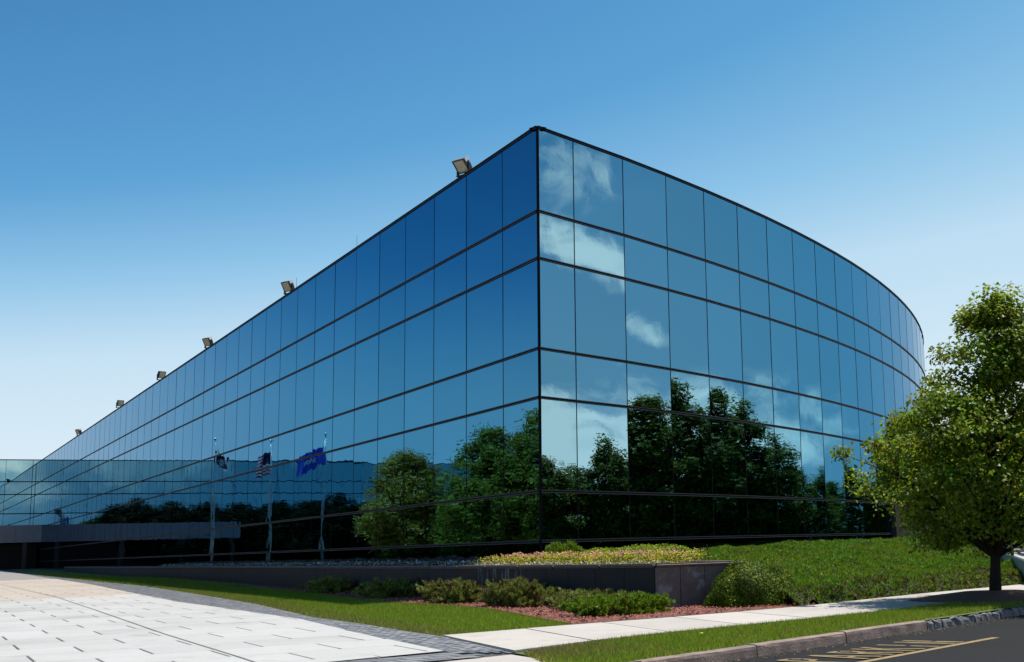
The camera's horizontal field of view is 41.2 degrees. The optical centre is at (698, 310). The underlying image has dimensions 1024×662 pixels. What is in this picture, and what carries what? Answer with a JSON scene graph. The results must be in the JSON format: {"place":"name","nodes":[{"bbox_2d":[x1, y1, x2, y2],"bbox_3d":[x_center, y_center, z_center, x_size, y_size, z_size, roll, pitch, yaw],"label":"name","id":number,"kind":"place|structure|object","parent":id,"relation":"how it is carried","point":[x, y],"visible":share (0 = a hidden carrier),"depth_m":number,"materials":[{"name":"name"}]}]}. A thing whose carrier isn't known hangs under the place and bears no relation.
{"place":"outdoors","nodes":[
{"label":"outdoors","id":0,"kind":"place"},
{"bbox_2d":[0,570,443,661],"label":"driveway","id":1,"kind":"structure","parent":0,"point":[43,619],"depth_m":24.67,"materials":[{"name":"concrete"}]},
{"bbox_2d":[1,569,512,661],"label":"paver border","id":2,"kind":"object","parent":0,"point":[453,649],"visible":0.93,"depth_m":23.97,"materials":[{"name":"grey stone"}]},
{"bbox_2d":[446,655,539,661],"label":"driveway apron","id":3,"kind":"object","parent":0,"point":[509,658],"visible":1,"depth_m":17.22,"materials":[{"name":"concrete"}]},
{"bbox_2d":[0,0,1023,458],"label":"sky","id":4,"kind":"structure","parent":0,"point":[166,165],"materials":[{"name":"blue"}]},
{"bbox_2d":[8,568,1023,661],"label":"lawn ground","id":5,"kind":"structure","parent":0,"point":[39,570],"depth_m":29.49,"materials":[{"name":"green plant"}]},
{"bbox_2d":[27,572,254,586],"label":"lawn grass","id":6,"kind":"structure","parent":5,"relation":"on","point":[147,581],"depth_m":68.62,"materials":[{"name":"green plant"}]},
{"bbox_2d":[146,585,573,635],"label":"lawn grass","id":7,"kind":"structure","parent":5,"relation":"on","point":[409,616],"depth_m":29.45,"materials":[{"name":"green plant"}]},
{"bbox_2d":[64,560,743,607],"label":"granite planter","id":8,"kind":"object","parent":5,"relation":"on","point":[685,583],"visible":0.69,"depth_m":33.22,"materials":[{"name":"stone"}]},
{"label":"planter soil","id":9,"kind":"structure","parent":8,"relation":"in","visible":0},
{"bbox_2d":[162,559,497,565],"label":"white flowers","id":10,"kind":"object","parent":9,"relation":"on","point":[373,563],"visible":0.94,"depth_m":47.28,"materials":[{"name":"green plant"}]},
{"bbox_2d":[177,556,524,564],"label":"magenta flowers","id":11,"kind":"object","parent":9,"relation":"on","point":[408,559],"visible":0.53,"depth_m":48.30,"materials":[{"name":"plant"}]},
{"bbox_2d":[543,538,584,563],"bbox_3d":[-3.556,6.482,35.773,1.460,0.797,1.207,4,-11,-30],"label":"dark juniper","id":12,"kind":"object","parent":9,"relation":"on","point":[558,547],"visible":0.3,"depth_m":35.53,"materials":[{"name":"green plant"}]},
{"bbox_2d":[471,559,667,564],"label":"white flowers","id":13,"kind":"object","parent":9,"relation":"on","point":[539,561],"visible":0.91,"depth_m":31.50,"materials":[{"name":"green plant"}]},
{"bbox_2d":[477,547,709,564],"bbox_3d":[-2.946,6.047,32.452,1.484,0.405,9.419,5,-12,-35],"label":"coleus bed","id":14,"kind":"object","parent":9,"relation":"on","point":[606,557],"visible":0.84,"depth_m":30.87,"materials":[{"name":"yellow plant"}]},
{"bbox_2d":[572,547,618,563],"bbox_3d":[-2.525,6.486,35.378,1.340,0.490,1.934,-7,-11,30],"label":"hedge","id":15,"kind":"object","parent":9,"relation":"on","point":[602,549],"visible":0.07,"depth_m":35.08,"materials":[{"name":"green plant"}]},
{"bbox_2d":[596,543,700,563],"bbox_3d":[-1.224,6.347,35.022,3.214,0.567,1.743,4,-11,-30],"label":"hedge","id":16,"kind":"object","parent":9,"relation":"on","point":[650,547],"visible":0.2,"depth_m":34.77,"materials":[{"name":"green plant"}]},
{"bbox_2d":[30,125,930,569],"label":"office building","id":17,"kind":"structure","parent":5,"relation":"on","point":[534,339],"depth_m":48.39,"materials":[{"name":"glass"}]},
{"bbox_2d":[0,525,41,569],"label":"entrance canopy","id":18,"kind":"object","parent":17,"relation":"attached to","point":[19,556],"visible":0.85,"depth_m":156.93,"materials":[{"name":"metal"}]},
{"bbox_2d":[75,428,81,434],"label":"floodlight","id":19,"kind":"object","parent":17,"relation":"on","point":[78,431],"visible":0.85,"depth_m":133.12,"materials":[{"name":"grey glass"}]},
{"bbox_2d":[116,400,123,407],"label":"floodlight","id":20,"kind":"object","parent":17,"relation":"on","point":[120,403],"visible":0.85,"depth_m":110.25,"materials":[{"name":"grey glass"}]},
{"bbox_2d":[156,371,165,379],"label":"floodlight","id":21,"kind":"object","parent":17,"relation":"on","point":[161,374],"visible":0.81,"depth_m":93.99,"materials":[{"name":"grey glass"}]},
{"bbox_2d":[202,336,212,347],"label":"floodlight","id":22,"kind":"object","parent":17,"relation":"on","point":[207,341],"visible":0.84,"depth_m":80.19,"materials":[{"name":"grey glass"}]},
{"bbox_2d":[281,279,294,294],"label":"floodlight","id":23,"kind":"object","parent":17,"relation":"on","point":[288,286],"visible":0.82,"depth_m":64.35,"materials":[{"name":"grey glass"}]},
{"bbox_2d":[452,155,471,177],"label":"floodlight","id":24,"kind":"object","parent":17,"relation":"on","point":[462,165],"visible":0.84,"depth_m":44.97,"materials":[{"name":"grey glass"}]},
{"bbox_2d":[169,578,814,623],"bbox_3d":[-13.736,10.497,51.160,5.961,0.294,60.737,4,-11,-28],"label":"mulch bed","id":25,"kind":"object","parent":5,"relation":"on","point":[603,619],"visible":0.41,"depth_m":26.71,"materials":[{"name":"brown wood"}]},
{"bbox_2d":[295,575,354,594],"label":"spreading juniper","id":26,"kind":"object","parent":25,"relation":"on","point":[327,584],"visible":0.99,"depth_m":42.69,"materials":[{"name":"green plant"}]},
{"bbox_2d":[351,576,421,598],"bbox_3d":[-8.983,7.922,38.231,1.899,0.771,3.533,4,-11,-30],"label":"spreading juniper","id":27,"kind":"object","parent":25,"relation":"on","point":[375,587],"visible":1,"depth_m":37.46,"materials":[{"name":"green plant"}]},
{"bbox_2d":[415,576,487,603],"bbox_3d":[-6.136,7.051,33.667,1.742,0.742,3.213,4,-12,-31],"label":"spreading juniper","id":28,"kind":"object","parent":25,"relation":"on","point":[453,590],"visible":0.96,"depth_m":32.95,"materials":[{"name":"green plant"}]},
{"bbox_2d":[474,576,567,607],"bbox_3d":[-4.123,6.447,30.582,1.749,0.820,2.880,4,-12,-31],"label":"spreading juniper","id":29,"kind":"object","parent":25,"relation":"on","point":[520,592],"visible":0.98,"depth_m":30.07,"materials":[{"name":"green plant"}]},
{"bbox_2d":[540,587,634,610],"bbox_3d":[-2.225,6.062,28.040,1.813,0.606,3.382,3,-11,-28],"label":"spreading juniper","id":30,"kind":"object","parent":25,"relation":"on","point":[557,599],"visible":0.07,"depth_m":27.89,"materials":[{"name":"green plant"}]},
{"bbox_2d":[558,590,675,616],"bbox_3d":[-1.589,5.766,26.203,2.567,0.588,1.638,6,-12,-37],"label":"spreading juniper","id":31,"kind":"object","parent":25,"relation":"on","point":[601,604],"visible":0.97,"depth_m":25.76,"materials":[{"name":"green plant"}]},
{"bbox_2d":[701,556,798,607],"bbox_3d":[1.192,5.669,28.113,1.711,1.080,2.403,-10,-13,39],"label":"rounded shrub","id":32,"kind":"object","parent":25,"relation":"on","point":[751,586],"visible":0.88,"depth_m":27.50,"materials":[{"name":"green plant"}]},
{"bbox_2d":[606,536,1023,603],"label":"juniper cover","id":33,"kind":"object","parent":5,"relation":"on","point":[826,554],"visible":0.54,"depth_m":34.09,"materials":[{"name":"green plant"}]},
{"bbox_2d":[973,545,1023,576],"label":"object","id":34,"kind":"structure","parent":5,"relation":"on","point":[1017,558],"depth_m":36.25,"materials":[{"name":"metal"}]},
{"bbox_2d":[25,572,1014,661],"bbox_3d":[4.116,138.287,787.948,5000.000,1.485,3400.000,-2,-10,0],"label":"ground","id":35,"kind":"structure","parent":0,"point":[434,652],"depth_m":21.61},
{"bbox_2d":[0,459,41,543],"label":"glass wing","id":36,"kind":"structure","parent":35,"relation":"on","point":[16,486],"depth_m":168.89,"materials":[{"name":"blue glass"}]},
{"bbox_2d":[442,584,1023,655],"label":"sidewalk","id":37,"kind":"structure","parent":0,"point":[514,641],"depth_m":22.68,"materials":[{"name":"concrete"}]},
{"bbox_2d":[909,590,1023,602],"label":"mulch ring","id":38,"kind":"object","parent":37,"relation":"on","point":[975,596],"visible":0.97,"depth_m":26.95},
{"bbox_2d":[830,281,1023,590],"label":"street tree","id":39,"kind":"object","parent":38,"relation":"on","point":[975,502],"visible":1,"depth_m":27.62,"materials":[{"name":"green plant"}]},
{"bbox_2d":[700,542,1023,605],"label":"hill","id":40,"kind":"structure","parent":0,"point":[862,585],"depth_m":30.73,"materials":[{"name":"green plant"}]},
{"bbox_2d":[728,615,1023,661],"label":"road","id":41,"kind":"structure","parent":0,"point":[1007,645],"depth_m":18.89,"materials":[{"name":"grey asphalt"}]},
{"bbox_2d":[632,606,1023,661],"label":"kerb","id":42,"kind":"structure","parent":41,"relation":"on","point":[752,650],"depth_m":19.67,"materials":[{"name":"concrete"}]},
{"bbox_2d":[778,640,957,661],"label":"road lettering","id":43,"kind":"object","parent":41,"relation":"on","point":[849,656],"visible":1,"depth_m":18.16,"materials":[{"name":"yellow paint"}]},
{"bbox_2d":[859,637,999,661],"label":"painted line","id":44,"kind":"object","parent":41,"relation":"on","point":[927,649],"visible":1,"depth_m":18.45,"materials":[{"name":"yellow paint"}]},
{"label":"far verge","id":45,"kind":"structure","parent":0,"visible":0},
{"bbox_2d":[524,600,1023,661],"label":"verge grass","id":46,"kind":"structure","parent":45,"relation":"on","point":[631,647],"depth_m":19.72,"materials":[{"name":"green plant"}]},
{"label":"back lawn","id":47,"kind":"structure","parent":0,"visible":0},
{"bbox_2d":[935,436,988,513],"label":"broadleaf tree","id":48,"kind":"object","parent":47,"relation":"on","point":[964,459],"depth_m":102.21,"materials":[{"name":"green plant"}]},
{"bbox_2d":[981,411,1023,520],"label":"broadleaf tree","id":49,"kind":"object","parent":47,"relation":"on","point":[1019,482],"visible":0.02,"depth_m":98.32,"materials":[{"name":"green plant"}]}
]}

